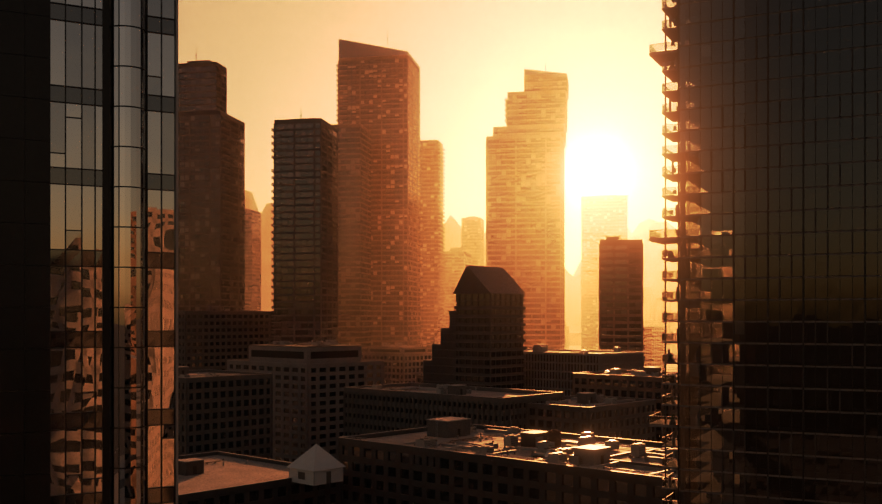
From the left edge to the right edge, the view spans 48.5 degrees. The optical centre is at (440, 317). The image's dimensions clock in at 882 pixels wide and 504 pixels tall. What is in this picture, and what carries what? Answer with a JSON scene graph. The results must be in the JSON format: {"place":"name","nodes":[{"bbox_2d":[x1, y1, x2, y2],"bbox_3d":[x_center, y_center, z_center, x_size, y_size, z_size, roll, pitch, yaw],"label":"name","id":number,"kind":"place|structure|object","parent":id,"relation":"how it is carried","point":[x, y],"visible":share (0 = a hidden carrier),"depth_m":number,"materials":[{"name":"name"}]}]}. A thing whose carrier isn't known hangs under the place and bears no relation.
{"place":"outdoors","nodes":[
{"label":"outdoors","id":0,"kind":"place"},
{"bbox_2d":[178,307,273,369],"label":"block","id":1,"kind":"structure","parent":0,"point":[207,338],"depth_m":481.31,"materials":[{"name":"brown concrete"}]},
{"bbox_2d":[362,342,431,383],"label":"block","id":2,"kind":"structure","parent":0,"point":[405,372],"depth_m":566.94,"materials":[{"name":"beige concrete"}]},
{"bbox_2d":[416,375,422,382],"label":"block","id":3,"kind":"structure","parent":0,"point":[419,378],"depth_m":537.46,"materials":[{"name":"brown glass"}]},
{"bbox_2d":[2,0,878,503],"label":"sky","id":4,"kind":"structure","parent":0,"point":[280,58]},
{"bbox_2d":[245,190,677,325],"bbox_3d":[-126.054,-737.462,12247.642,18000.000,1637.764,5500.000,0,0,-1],"label":"mountains","id":5,"kind":"structure","parent":0,"point":[267,300],"depth_m":10649.56,"materials":[{"name":"orange"}]},
{"bbox_2d":[486,65,568,348],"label":"tower","id":6,"kind":"structure","parent":0,"point":[551,337],"depth_m":645.86,"materials":[{"name":"beige concrete"}]},
{"bbox_2d":[569,326,677,371],"bbox_3d":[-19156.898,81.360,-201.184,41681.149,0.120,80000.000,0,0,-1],"label":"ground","id":7,"kind":"structure","parent":0,"point":[670,367],"depth_m":2665.28,"materials":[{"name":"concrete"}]},
{"bbox_2d":[0,0,177,503],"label":"curtain wall","id":8,"kind":"structure","parent":7,"relation":"on","point":[110,156],"depth_m":65.43,"materials":[{"name":"black glass"}]},
{"bbox_2d":[178,110,244,310],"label":"tower","id":9,"kind":"structure","parent":7,"relation":"on","point":[191,244],"depth_m":521.17,"materials":[{"name":"concrete"}]},
{"bbox_2d":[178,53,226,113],"bbox_3d":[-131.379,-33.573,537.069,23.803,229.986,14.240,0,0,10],"label":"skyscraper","id":10,"kind":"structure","parent":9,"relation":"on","point":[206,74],"depth_m":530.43,"materials":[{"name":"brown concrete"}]},
{"bbox_2d":[178,366,272,458],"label":"block","id":11,"kind":"structure","parent":7,"relation":"on","point":[247,399],"depth_m":340.61,"materials":[{"name":"grey concrete"}]},
{"bbox_2d":[245,209,260,310],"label":"tower","id":12,"kind":"structure","parent":7,"relation":"on","point":[255,301],"depth_m":903.21,"materials":[{"name":"concrete"}]},
{"bbox_2d":[178,451,340,503],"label":"block","id":13,"kind":"structure","parent":7,"relation":"on","point":[234,478],"depth_m":227.57,"materials":[{"name":"grey concrete"}]},
{"bbox_2d":[287,444,345,485],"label":"rooftop pavilion","id":14,"kind":"structure","parent":13,"relation":"on","point":[311,467],"depth_m":221.48,"materials":[{"name":"white concrete"}]},
{"bbox_2d":[271,115,337,343],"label":"tower","id":15,"kind":"structure","parent":7,"relation":"on","point":[298,323],"depth_m":470.35,"materials":[{"name":"concrete"}]},
{"bbox_2d":[227,339,383,461],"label":"office block","id":16,"kind":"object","parent":7,"relation":"on","point":[314,376],"visible":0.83,"depth_m":409.13,"materials":[{"name":"grey concrete"}]},
{"bbox_2d":[332,123,370,351],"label":"tower","id":17,"kind":"structure","parent":7,"relation":"on","point":[351,309],"depth_m":599.60,"materials":[{"name":"concrete"}]},
{"bbox_2d":[336,30,419,345],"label":"tower","id":18,"kind":"structure","parent":7,"relation":"on","point":[401,291],"depth_m":643.04,"materials":[{"name":"concrete"}]},
{"bbox_2d":[420,140,444,351],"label":"tower","id":19,"kind":"structure","parent":7,"relation":"on","point":[430,253],"depth_m":800.85,"materials":[{"name":"concrete"}]},
{"bbox_2d":[343,382,564,435],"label":"block","id":20,"kind":"structure","parent":7,"relation":"on","point":[415,404],"depth_m":332.22,"materials":[{"name":"grey concrete"}]},
{"bbox_2d":[437,251,471,342],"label":"city tower","id":21,"kind":"structure","parent":7,"relation":"on","point":[458,260],"depth_m":1051.88,"materials":[{"name":"concrete"}]},
{"bbox_2d":[450,247,460,250],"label":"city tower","id":22,"kind":"structure","parent":7,"relation":"on","point":[456,249],"depth_m":1390.16,"materials":[{"name":"concrete"}]},
{"bbox_2d":[461,216,483,265],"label":"tower","id":23,"kind":"structure","parent":7,"relation":"on","point":[469,234],"depth_m":1107.68,"materials":[{"name":"concrete"}]},
{"bbox_2d":[422,265,525,389],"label":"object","id":24,"kind":"structure","parent":7,"relation":"on","point":[484,317],"depth_m":402.06,"materials":[{"name":"concrete"}]},
{"bbox_2d":[338,416,677,503],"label":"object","id":25,"kind":"structure","parent":7,"relation":"on","point":[517,466],"depth_m":216.98,"materials":[{"name":"grey concrete"}]},
{"bbox_2d":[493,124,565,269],"bbox_3d":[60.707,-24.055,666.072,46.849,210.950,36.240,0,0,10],"label":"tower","id":26,"kind":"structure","parent":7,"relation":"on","point":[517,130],"depth_m":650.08,"materials":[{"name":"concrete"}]},
{"bbox_2d":[565,325,568,348],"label":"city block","id":27,"kind":"structure","parent":7,"relation":"on","point":[566,335],"depth_m":2173.93,"materials":[{"name":"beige glass"}]},
{"bbox_2d":[569,333,580,345],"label":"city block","id":28,"kind":"structure","parent":7,"relation":"on","point":[574,338],"depth_m":2843.06,"materials":[{"name":"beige glass"}]},
{"bbox_2d":[523,344,643,395],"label":"building","id":29,"kind":"structure","parent":7,"relation":"on","point":[538,370],"depth_m":414.59,"materials":[{"name":"brown concrete"}]},
{"bbox_2d":[528,392,655,441],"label":"block","id":30,"kind":"structure","parent":7,"relation":"on","point":[624,417],"depth_m":312.13,"materials":[{"name":"brown concrete"}]},
{"bbox_2d":[581,195,627,349],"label":"tower","id":31,"kind":"structure","parent":7,"relation":"on","point":[587,326],"depth_m":1108.55,"materials":[{"name":"concrete"}]},
{"bbox_2d":[599,236,642,350],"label":"tower","id":32,"kind":"structure","parent":7,"relation":"on","point":[622,296],"depth_m":452.99,"materials":[{"name":"brown glass"}]},
{"bbox_2d":[572,367,677,442],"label":"block","id":33,"kind":"structure","parent":7,"relation":"on","point":[634,383],"depth_m":341.69,"materials":[{"name":"brown concrete"}]},
{"bbox_2d":[643,287,650,320],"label":"city tower","id":34,"kind":"structure","parent":7,"relation":"on","point":[645,307],"depth_m":2718.40,"materials":[{"name":"concrete"}]},
{"bbox_2d":[643,320,664,325],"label":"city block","id":35,"kind":"structure","parent":7,"relation":"on","point":[651,323],"depth_m":2211.87,"materials":[{"name":"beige glass"}]},
{"bbox_2d":[656,298,670,344],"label":"city tower","id":36,"kind":"structure","parent":7,"relation":"on","point":[658,311],"depth_m":2897.61,"materials":[{"name":"concrete"}]},
{"bbox_2d":[649,0,881,503],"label":"residential tower","id":37,"kind":"structure","parent":7,"relation":"on","point":[802,326],"depth_m":133.43,"materials":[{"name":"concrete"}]},
{"bbox_2d":[643,327,651,366],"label":"building","id":38,"kind":"structure","parent":0,"point":[647,336],"depth_m":867.70,"materials":[{"name":"brown glass"}]},
{"bbox_2d":[643,326,664,371],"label":"building","id":39,"kind":"structure","parent":0,"point":[657,351],"depth_m":1004.84,"materials":[{"name":"beige glass"}]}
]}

